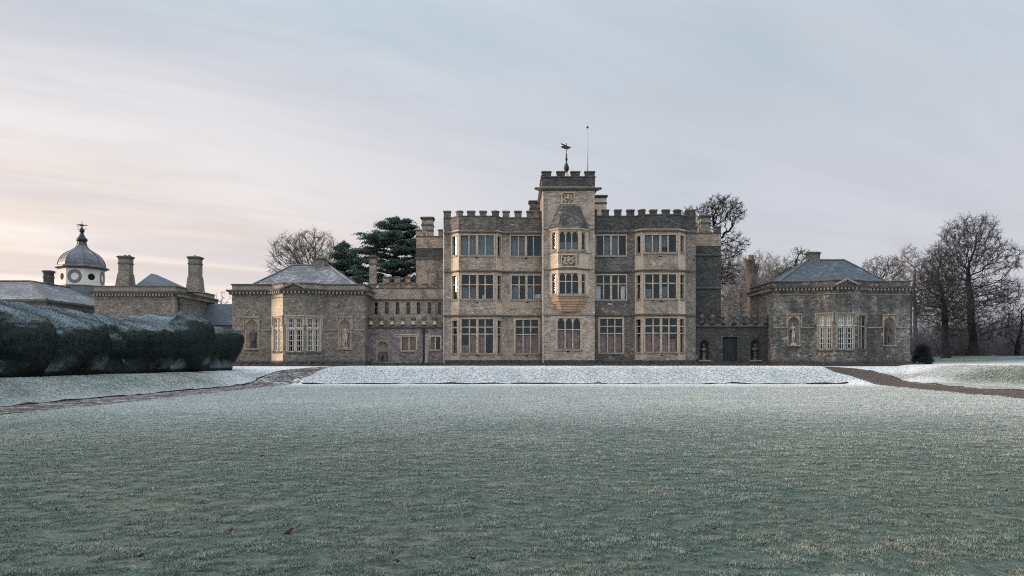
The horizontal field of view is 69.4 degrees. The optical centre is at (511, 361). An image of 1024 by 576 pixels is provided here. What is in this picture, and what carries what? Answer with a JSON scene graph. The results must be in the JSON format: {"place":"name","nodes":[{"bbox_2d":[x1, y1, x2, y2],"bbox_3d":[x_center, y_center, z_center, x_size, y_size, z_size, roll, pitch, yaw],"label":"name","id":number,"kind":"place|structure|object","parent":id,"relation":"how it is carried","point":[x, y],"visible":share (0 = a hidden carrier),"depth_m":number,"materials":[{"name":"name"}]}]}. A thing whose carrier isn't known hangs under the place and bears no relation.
{"place":"outdoors","nodes":[
{"label":"outdoors","id":0,"kind":"place"},
{"bbox_2d":[0,366,337,413],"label":"gravel path","id":1,"kind":"structure","parent":0,"point":[284,377],"depth_m":35.49,"materials":[{"name":"grey gravel"}]},
{"bbox_2d":[378,351,387,361],"bbox_3d":[-11.265,-0.430,64.572,0.800,0.900,0.320,0,0,0],"label":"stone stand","id":2,"kind":"object","parent":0,"point":[382,353],"visible":1,"depth_m":64.43,"materials":[{"name":"grey stone"}]},
{"bbox_2d":[0,364,1023,575],"bbox_3d":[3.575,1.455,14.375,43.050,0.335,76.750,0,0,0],"label":"lawn","id":3,"kind":"structure","parent":0,"point":[53,533],"depth_m":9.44,"materials":[{"name":"green plant"}]},
{"bbox_2d":[284,524,300,533],"bbox_3d":[-1.980,1.522,6.687,0.044,0.053,0.189,23,33,33],"label":"fallen leaf","id":4,"kind":"object","parent":3,"relation":"on","point":[290,530],"visible":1,"depth_m":6.67,"materials":[{"name":"brown plant"}]},
{"bbox_2d":[0,365,1023,405],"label":"grass bank","id":5,"kind":"structure","parent":0,"point":[367,374],"depth_m":53.38,"materials":[{"name":"white snow"}]},
{"bbox_2d":[0,369,290,406],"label":"turf edge","id":6,"kind":"object","parent":5,"relation":"on","point":[26,403],"visible":0.43,"depth_m":33.63,"materials":[{"name":"soil"}]},
{"bbox_2d":[302,382,847,383],"bbox_3d":[4.536,1.571,52.704,38.917,0.274,0.289,0,0,0],"label":"turf edge","id":7,"kind":"object","parent":5,"relation":"on","point":[574,383],"visible":0.43,"depth_m":52.66,"materials":[{"name":"soil"}]},
{"bbox_2d":[869,370,1023,390],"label":"turf edge","id":8,"kind":"object","parent":5,"relation":"on","point":[955,386],"visible":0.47,"depth_m":44.42,"materials":[{"name":"soil"}]},
{"bbox_2d":[0,356,1023,377],"bbox_3d":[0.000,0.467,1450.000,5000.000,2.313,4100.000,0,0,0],"label":"parkland","id":9,"kind":"structure","parent":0,"point":[998,360],"depth_m":67.61,"materials":[{"name":"white plant"}]},
{"bbox_2d":[0,225,109,313],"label":"stable building","id":10,"kind":"structure","parent":9,"relation":"on","point":[81,267],"depth_m":84.98,"materials":[{"name":"stone"}]},
{"bbox_2d":[0,299,244,377],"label":"hedge","id":11,"kind":"object","parent":9,"relation":"on","point":[40,341],"visible":1,"depth_m":39.61,"materials":[{"name":"green plant"}]},
{"bbox_2d":[87,255,218,318],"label":"parapeted block","id":12,"kind":"structure","parent":9,"relation":"on","point":[126,295],"depth_m":72.00,"materials":[{"name":"stone"}]},
{"bbox_2d":[202,304,231,328],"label":"outbuilding","id":13,"kind":"structure","parent":9,"relation":"on","point":[217,315],"depth_m":78.64,"materials":[{"name":"stone"}]},
{"bbox_2d":[216,291,229,303],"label":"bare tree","id":14,"kind":"object","parent":9,"relation":"on","point":[222,299],"visible":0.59,"depth_m":120.12,"materials":[{"name":"brown plant"}]},
{"bbox_2d":[265,231,307,273],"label":"bare tree","id":15,"kind":"object","parent":9,"relation":"on","point":[281,249],"visible":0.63,"depth_m":95.63,"materials":[{"name":"brown plant"}]},
{"bbox_2d":[226,257,374,362],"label":"pavilion","id":16,"kind":"structure","parent":9,"relation":"on","point":[297,313],"depth_m":63.00,"materials":[{"name":"stone"}]},
{"bbox_2d":[249,329,256,347],"bbox_3d":[-22.153,-1.976,63.272,0.696,1.699,0.520,0,0,0],"label":"statue","id":17,"kind":"object","parent":16,"relation":"in","point":[253,337],"visible":1,"depth_m":63.22,"materials":[{"name":"stone"}]},
{"bbox_2d":[271,315,290,352],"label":"window","id":18,"kind":"structure","parent":16,"relation":"in","point":[277,320],"depth_m":62.47,"materials":[{"name":"stone"}]},
{"bbox_2d":[284,315,304,352],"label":"window","id":19,"kind":"structure","parent":16,"relation":"in","point":[297,322],"depth_m":61.99,"materials":[{"name":"stone"}]},
{"bbox_2d":[305,315,322,352],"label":"window","id":20,"kind":"structure","parent":16,"relation":"in","point":[313,323],"depth_m":62.60,"materials":[{"name":"stone"}]},
{"bbox_2d":[342,325,349,347],"bbox_3d":[-14.236,-2.127,63.272,0.680,2.002,0.520,0,0,0],"label":"statue","id":21,"kind":"object","parent":16,"relation":"in","point":[344,335],"visible":1,"depth_m":63.21,"materials":[{"name":"stone"}]},
{"bbox_2d":[233,362,371,365],"bbox_3d":[-18.063,0.246,61.950,11.971,0.408,3.300,0,0,0],"label":"planting bed","id":22,"kind":"object","parent":9,"relation":"on","point":[310,364],"visible":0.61,"depth_m":60.65,"materials":[{"name":"soil"}]},
{"bbox_2d":[283,227,336,265],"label":"bare tree","id":23,"kind":"object","parent":9,"relation":"on","point":[315,252],"visible":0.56,"depth_m":91.43,"materials":[{"name":"brown plant"}]},
{"bbox_2d":[326,240,364,283],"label":"cedar tree","id":24,"kind":"object","parent":9,"relation":"on","point":[344,261],"visible":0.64,"depth_m":89.40,"materials":[{"name":"green plant"}]},
{"bbox_2d":[341,216,421,284],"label":"cedar tree","id":25,"kind":"object","parent":9,"relation":"on","point":[395,240],"visible":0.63,"depth_m":85.06,"materials":[{"name":"green plant"}]},
{"bbox_2d":[367,256,442,363],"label":"battlemented range","id":26,"kind":"structure","parent":9,"relation":"on","point":[405,319],"depth_m":65.48,"materials":[{"name":"stone"}]},
{"bbox_2d":[374,301,378,314],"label":"window","id":27,"kind":"structure","parent":26,"relation":"in","point":[376,303],"depth_m":66.06,"materials":[{"name":"black glass"}]},
{"bbox_2d":[384,301,388,314],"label":"window","id":28,"kind":"structure","parent":26,"relation":"in","point":[387,302],"depth_m":66.37,"materials":[{"name":"grey glass"}]},
{"bbox_2d":[395,301,399,314],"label":"window","id":29,"kind":"structure","parent":26,"relation":"in","point":[397,303],"depth_m":66.02,"materials":[{"name":"grey glass"}]},
{"bbox_2d":[406,301,410,314],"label":"window","id":30,"kind":"structure","parent":26,"relation":"in","point":[408,303],"depth_m":66.19,"materials":[{"name":"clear glass"}]},
{"bbox_2d":[399,334,418,351],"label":"window","id":31,"kind":"structure","parent":26,"relation":"in","point":[408,341],"depth_m":64.52,"materials":[{"name":"stone"}]},
{"bbox_2d":[416,301,420,314],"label":"window","id":32,"kind":"structure","parent":26,"relation":"in","point":[418,303],"depth_m":66.06,"materials":[{"name":"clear glass"}]},
{"bbox_2d":[427,301,431,314],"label":"window","id":33,"kind":"structure","parent":26,"relation":"in","point":[429,303],"depth_m":66.06,"materials":[{"name":"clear glass"}]},
{"bbox_2d":[429,335,440,350],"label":"window","id":34,"kind":"structure","parent":26,"relation":"in","point":[435,340],"depth_m":64.53,"materials":[{"name":"stone"}]},
{"bbox_2d":[437,301,441,314],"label":"window","id":35,"kind":"structure","parent":26,"relation":"in","point":[439,303],"depth_m":66.06,"materials":[{"name":"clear glass"}]},
{"bbox_2d":[370,362,441,365],"bbox_3d":[-9.082,0.252,63.600,6.382,0.397,1.600,0,0,0],"label":"planting bed","id":36,"kind":"object","parent":9,"relation":"on","point":[405,364],"visible":0.59,"depth_m":63.10,"materials":[{"name":"soil"}]},
{"bbox_2d":[414,171,722,363],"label":"country house","id":37,"kind":"structure","parent":9,"relation":"on","point":[568,268],"depth_m":63.89,"materials":[{"name":"stone"}]},
{"bbox_2d":[451,235,456,256],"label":"window","id":38,"kind":"structure","parent":37,"relation":"in","point":[455,238],"depth_m":63.91,"materials":[{"name":"stone"}]},
{"bbox_2d":[451,275,462,300],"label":"window","id":39,"kind":"structure","parent":37,"relation":"in","point":[455,285],"depth_m":63.89,"materials":[{"name":"stone"}]},
{"bbox_2d":[451,320,462,354],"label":"window","id":40,"kind":"structure","parent":37,"relation":"in","point":[455,327],"depth_m":63.89,"materials":[{"name":"stone"}]},
{"bbox_2d":[459,234,494,256],"bbox_3d":[-2.987,-9.960,63.422,3.090,1.969,0.395,0,0,0],"label":"window","id":41,"kind":"structure","parent":37,"relation":"in","point":[470,245],"depth_m":63.55,"materials":[{"name":"glass"}]},
{"bbox_2d":[460,273,494,300],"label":"window","id":42,"kind":"structure","parent":37,"relation":"in","point":[476,286],"depth_m":63.56,"materials":[{"name":"glass"}]},
{"bbox_2d":[460,318,494,354],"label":"window","id":43,"kind":"structure","parent":37,"relation":"in","point":[477,334],"depth_m":63.61,"materials":[{"name":"stone"}]},
{"bbox_2d":[492,275,501,300],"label":"window","id":44,"kind":"structure","parent":37,"relation":"in","point":[498,284],"depth_m":63.89,"materials":[{"name":"stone"}]},
{"bbox_2d":[492,320,501,354],"bbox_3d":[-1.288,-2.078,63.843,0.931,3.023,0.906,0,0,0],"label":"window","id":45,"kind":"structure","parent":37,"relation":"in","point":[498,327],"depth_m":63.89,"materials":[{"name":"stone"}]},
{"bbox_2d":[493,235,501,257],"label":"window","id":46,"kind":"structure","parent":37,"relation":"in","point":[498,255],"depth_m":63.89,"materials":[{"name":"stone"}]},
{"bbox_2d":[510,235,541,257],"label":"window","id":47,"kind":"structure","parent":37,"relation":"in","point":[521,246],"depth_m":64.27,"materials":[{"name":"glass"}]},
{"bbox_2d":[510,274,541,300],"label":"window","id":48,"kind":"structure","parent":37,"relation":"in","point":[523,287],"depth_m":64.25,"materials":[{"name":"stone"}]},
{"bbox_2d":[514,318,539,354],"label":"window","id":49,"kind":"structure","parent":37,"relation":"in","point":[526,330],"depth_m":64.30,"materials":[{"name":"stone"}]},
{"bbox_2d":[551,231,555,251],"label":"window","id":50,"kind":"structure","parent":37,"relation":"in","point":[552,233],"depth_m":62.70,"materials":[{"name":"stone"}]},
{"bbox_2d":[551,273,555,295],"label":"window","id":51,"kind":"structure","parent":37,"relation":"in","point":[552,274],"depth_m":62.70,"materials":[{"name":"stone"}]},
{"bbox_2d":[561,143,570,171],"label":"weathervane","id":52,"kind":"object","parent":37,"relation":"on","point":[566,166],"visible":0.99,"depth_m":65.15,"materials":[{"name":"black metal"}]},
{"bbox_2d":[556,316,581,350],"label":"window","id":53,"kind":"structure","parent":37,"relation":"in","point":[568,328],"depth_m":63.18,"materials":[{"name":"stone"}]},
{"bbox_2d":[548,206,589,311],"bbox_3d":[4.856,-8.716,62.474,3.603,8.980,0.928,0,0,0],"label":"oriel window","id":54,"kind":"structure","parent":37,"relation":"in","point":[565,217],"depth_m":62.34,"materials":[{"name":"stone"}]},
{"bbox_2d":[559,230,578,250],"bbox_3d":[4.768,-10.143,62.463,1.711,1.754,0.775,0,0,0],"label":"window","id":55,"kind":"structure","parent":37,"relation":"in","point":[568,239],"depth_m":62.43,"materials":[{"name":"glass"}]},
{"bbox_2d":[559,272,578,294],"bbox_3d":[4.773,-6.538,62.463,1.722,1.969,0.775,0,0,0],"label":"window","id":56,"kind":"structure","parent":37,"relation":"in","point":[568,281],"depth_m":62.85,"materials":[{"name":"stone"}]},
{"bbox_2d":[577,273,585,295],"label":"window","id":57,"kind":"structure","parent":37,"relation":"in","point":[583,275],"depth_m":62.70,"materials":[{"name":"stone"}]},
{"bbox_2d":[581,231,585,251],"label":"window","id":58,"kind":"structure","parent":37,"relation":"in","point":[583,234],"depth_m":62.63,"materials":[{"name":"stone"}]},
{"bbox_2d":[586,126,588,170],"bbox_3d":[6.559,-17.884,64.200,0.200,5.160,0.200,0,0,0],"label":"flagpole","id":59,"kind":"object","parent":37,"relation":"on","point":[587,127],"visible":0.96,"depth_m":64.14,"materials":[{"name":"metal"}]},
{"bbox_2d":[595,234,626,256],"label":"window","id":60,"kind":"structure","parent":37,"relation":"in","point":[606,245],"depth_m":64.27,"materials":[{"name":"glass"}]},
{"bbox_2d":[595,274,626,300],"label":"window","id":61,"kind":"structure","parent":37,"relation":"in","point":[607,288],"depth_m":64.27,"materials":[{"name":"stone"}]},
{"bbox_2d":[598,317,623,353],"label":"window","id":62,"kind":"structure","parent":37,"relation":"in","point":[610,329],"depth_m":64.28,"materials":[{"name":"stone"}]},
{"bbox_2d":[635,235,640,254],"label":"window","id":63,"kind":"structure","parent":37,"relation":"in","point":[639,238],"depth_m":63.83,"materials":[{"name":"stone"}]},
{"bbox_2d":[635,274,640,300],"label":"window","id":64,"kind":"structure","parent":37,"relation":"in","point":[639,277],"depth_m":63.83,"materials":[{"name":"stone"}]},
{"bbox_2d":[635,319,645,353],"bbox_3d":[11.088,-2.189,63.863,0.923,3.023,0.908,0,0,0],"label":"window","id":65,"kind":"structure","parent":37,"relation":"in","point":[639,320],"depth_m":63.92,"materials":[{"name":"stone"}]},
{"bbox_2d":[643,234,677,253],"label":"window","id":66,"kind":"structure","parent":37,"relation":"in","point":[652,243],"depth_m":63.55,"materials":[{"name":"glass"}]},
{"bbox_2d":[644,273,677,299],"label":"window","id":67,"kind":"structure","parent":37,"relation":"in","point":[657,286],"depth_m":63.56,"materials":[{"name":"stone"}]},
{"bbox_2d":[644,317,677,352],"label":"window","id":68,"kind":"structure","parent":37,"relation":"in","point":[659,337],"depth_m":63.58,"materials":[{"name":"stone"}]},
{"bbox_2d":[673,234,684,253],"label":"window","id":69,"kind":"structure","parent":37,"relation":"in","point":[681,252],"depth_m":63.91,"materials":[{"name":"stone"}]},
{"bbox_2d":[674,274,684,300],"bbox_3d":[14.491,-6.405,63.863,0.959,2.250,0.963,0,0,0],"label":"window","id":70,"kind":"structure","parent":37,"relation":"in","point":[681,283],"depth_m":63.91,"materials":[{"name":"stone"}]},
{"bbox_2d":[674,318,684,353],"bbox_3d":[14.481,-2.201,63.853,0.980,3.049,0.982,0,0,0],"label":"window","id":71,"kind":"structure","parent":37,"relation":"in","point":[681,326],"depth_m":63.91,"materials":[{"name":"stone"}]},
{"bbox_2d":[442,362,698,365],"bbox_3d":[4.885,0.246,62.900,21.364,0.407,3.400,0,0,0],"label":"planting bed","id":72,"kind":"object","parent":9,"relation":"on","point":[581,364],"visible":0.56,"depth_m":61.54,"materials":[{"name":"soil"}]},
{"bbox_2d":[681,194,749,284],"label":"bare tree","id":73,"kind":"object","parent":9,"relation":"on","point":[719,213],"visible":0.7,"depth_m":79.70,"materials":[{"name":"brown plant"}]},
{"bbox_2d":[721,272,737,319],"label":"bare tree","id":74,"kind":"object","parent":9,"relation":"on","point":[725,296],"visible":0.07,"depth_m":99.54,"materials":[{"name":"brown plant"}]},
{"bbox_2d":[696,314,767,362],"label":"garden wall","id":75,"kind":"structure","parent":9,"relation":"on","point":[724,342],"depth_m":64.30,"materials":[{"name":"grey stone"}]},
{"bbox_2d":[701,344,705,359],"bbox_3d":[16.757,-0.831,64.601,0.480,1.367,0.339,0,0,0],"label":"bust","id":76,"kind":"object","parent":75,"relation":"in","point":[703,349],"visible":1,"depth_m":64.49,"materials":[{"name":"stone"}]},
{"bbox_2d":[723,337,736,360],"bbox_3d":[18.956,-1.077,64.512,1.280,2.132,0.235,0,0,0],"label":"door","id":77,"kind":"structure","parent":75,"relation":"in","point":[729,343],"depth_m":64.49,"materials":[{"name":"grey wood"}]},
{"bbox_2d":[751,344,757,359],"bbox_3d":[21.197,-0.851,64.601,0.567,1.407,0.339,0,0,0],"label":"bust","id":78,"kind":"object","parent":75,"relation":"in","point":[754,353],"visible":1,"depth_m":64.49,"materials":[{"name":"stone"}]},
{"bbox_2d":[721,243,746,323],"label":"bare tree","id":79,"kind":"object","parent":9,"relation":"on","point":[726,285],"visible":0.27,"depth_m":95.66,"materials":[{"name":"brown plant"}]},
{"bbox_2d":[698,362,769,365],"bbox_3d":[18.982,0.245,63.650,6.327,0.410,1.700,0,0,0],"label":"planting bed","id":80,"kind":"object","parent":9,"relation":"on","point":[734,364],"visible":0.57,"depth_m":63.13,"materials":[{"name":"soil"}]},
{"bbox_2d":[726,315,752,323],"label":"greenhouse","id":81,"kind":"object","parent":9,"relation":"on","point":[739,320],"visible":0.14,"depth_m":68.01,"materials":[{"name":"glass"}]},
{"bbox_2d":[722,260,757,322],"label":"bare tree","id":82,"kind":"object","parent":9,"relation":"on","point":[738,290],"visible":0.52,"depth_m":91.82,"materials":[{"name":"brown plant"}]},
{"bbox_2d":[721,284,759,323],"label":"undergrowth","id":83,"kind":"object","parent":9,"relation":"on","point":[727,318],"visible":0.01,"depth_m":89.29,"materials":[{"name":"plant"}]},
{"bbox_2d":[727,272,761,320],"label":"bare tree","id":84,"kind":"object","parent":9,"relation":"on","point":[743,290],"visible":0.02,"depth_m":108.02,"materials":[{"name":"brown plant"}]},
{"bbox_2d":[743,255,758,322],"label":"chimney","id":85,"kind":"object","parent":9,"relation":"on","point":[752,267],"visible":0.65,"depth_m":74.24,"materials":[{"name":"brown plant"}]},
{"bbox_2d":[741,247,778,302],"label":"bare tree","id":86,"kind":"object","parent":9,"relation":"on","point":[759,258],"visible":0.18,"depth_m":99.50,"materials":[{"name":"brown plant"}]},
{"bbox_2d":[757,259,784,284],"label":"bare tree","id":87,"kind":"object","parent":9,"relation":"on","point":[762,275],"visible":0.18,"depth_m":92.96,"materials":[{"name":"brown plant"}]},
{"bbox_2d":[766,253,798,280],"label":"bare tree","id":88,"kind":"object","parent":9,"relation":"on","point":[786,262],"visible":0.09,"depth_m":103.87,"materials":[{"name":"brown plant"}]},
{"bbox_2d":[768,247,809,279],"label":"tree","id":89,"kind":"object","parent":9,"relation":"on","point":[795,262],"visible":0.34,"depth_m":81.89,"materials":[{"name":"plant"}]},
{"bbox_2d":[746,252,916,362],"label":"pavilion","id":90,"kind":"structure","parent":9,"relation":"on","point":[837,310],"depth_m":63.00,"materials":[{"name":"stone"}]},
{"bbox_2d":[789,323,796,344],"bbox_3d":[24.057,-2.351,63.272,0.710,1.849,0.520,0,0,0],"label":"statue","id":91,"kind":"object","parent":90,"relation":"in","point":[792,333],"visible":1,"depth_m":63.20,"materials":[{"name":"stone"}]},
{"bbox_2d":[815,312,833,350],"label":"window","id":92,"kind":"structure","parent":90,"relation":"in","point":[824,321],"depth_m":62.51,"materials":[{"name":"beige glass"}]},
{"bbox_2d":[835,312,856,350],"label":"window","id":93,"kind":"structure","parent":90,"relation":"in","point":[843,320],"depth_m":61.99,"materials":[{"name":"beige glass"}]},
{"bbox_2d":[848,312,867,350],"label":"window","id":94,"kind":"structure","parent":90,"relation":"in","point":[860,315],"depth_m":62.53,"materials":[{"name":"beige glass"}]},
{"bbox_2d":[884,323,892,344],"bbox_3d":[32.192,-2.351,63.272,0.672,1.850,0.520,0,0,0],"label":"statue","id":95,"kind":"object","parent":90,"relation":"in","point":[887,329],"visible":1,"depth_m":63.22,"materials":[{"name":"stone"}]},
{"bbox_2d":[767,362,925,365],"bbox_3d":[27.860,0.245,61.950,12.132,0.410,3.300,0,0,0],"label":"planting bed","id":96,"kind":"object","parent":9,"relation":"on","point":[834,364],"visible":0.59,"depth_m":60.67,"materials":[{"name":"soil"}]},
{"bbox_2d":[862,255,909,280],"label":"bare tree","id":97,"kind":"object","parent":9,"relation":"on","point":[885,266],"visible":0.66,"depth_m":94.49,"materials":[{"name":"brown plant"}]},
{"bbox_2d":[890,242,938,346],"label":"bare tree","id":98,"kind":"object","parent":9,"relation":"on","point":[914,272],"visible":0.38,"depth_m":99.77,"materials":[{"name":"brown plant"}]},
{"bbox_2d":[912,343,935,363],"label":"yew bush","id":99,"kind":"object","parent":9,"relation":"on","point":[922,355],"visible":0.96,"depth_m":65.71,"materials":[{"name":"green plant"}]},
{"bbox_2d":[912,241,978,357],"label":"bare tree","id":100,"kind":"object","parent":9,"relation":"on","point":[944,306],"visible":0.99,"depth_m":78.66,"materials":[{"name":"brown plant"}]},
{"bbox_2d":[912,301,1023,355],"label":"undergrowth","id":101,"kind":"object","parent":9,"relation":"on","point":[996,347],"visible":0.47,"depth_m":89.30,"materials":[{"name":"plant"}]},
{"bbox_2d":[918,212,1023,355],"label":"bare tree","id":102,"kind":"object","parent":9,"relation":"on","point":[973,348],"visible":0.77,"depth_m":83.45,"materials":[{"name":"brown plant"}]},
{"bbox_2d":[1001,291,1023,355],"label":"bare tree","id":103,"kind":"object","parent":9,"relation":"on","point":[1017,349],"visible":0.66,"depth_m":85.88,"materials":[{"name":"brown plant"}]},
{"bbox_2d":[0,0,1023,354],"label":"sky","id":104,"kind":"structure","parent":0,"point":[853,131],"materials":[{"name":"grey"}]},
{"bbox_2d":[825,367,1023,397],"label":"gravel path","id":105,"kind":"structure","parent":0,"point":[876,378],"depth_m":47.53,"materials":[{"name":"gravel"}]}
]}

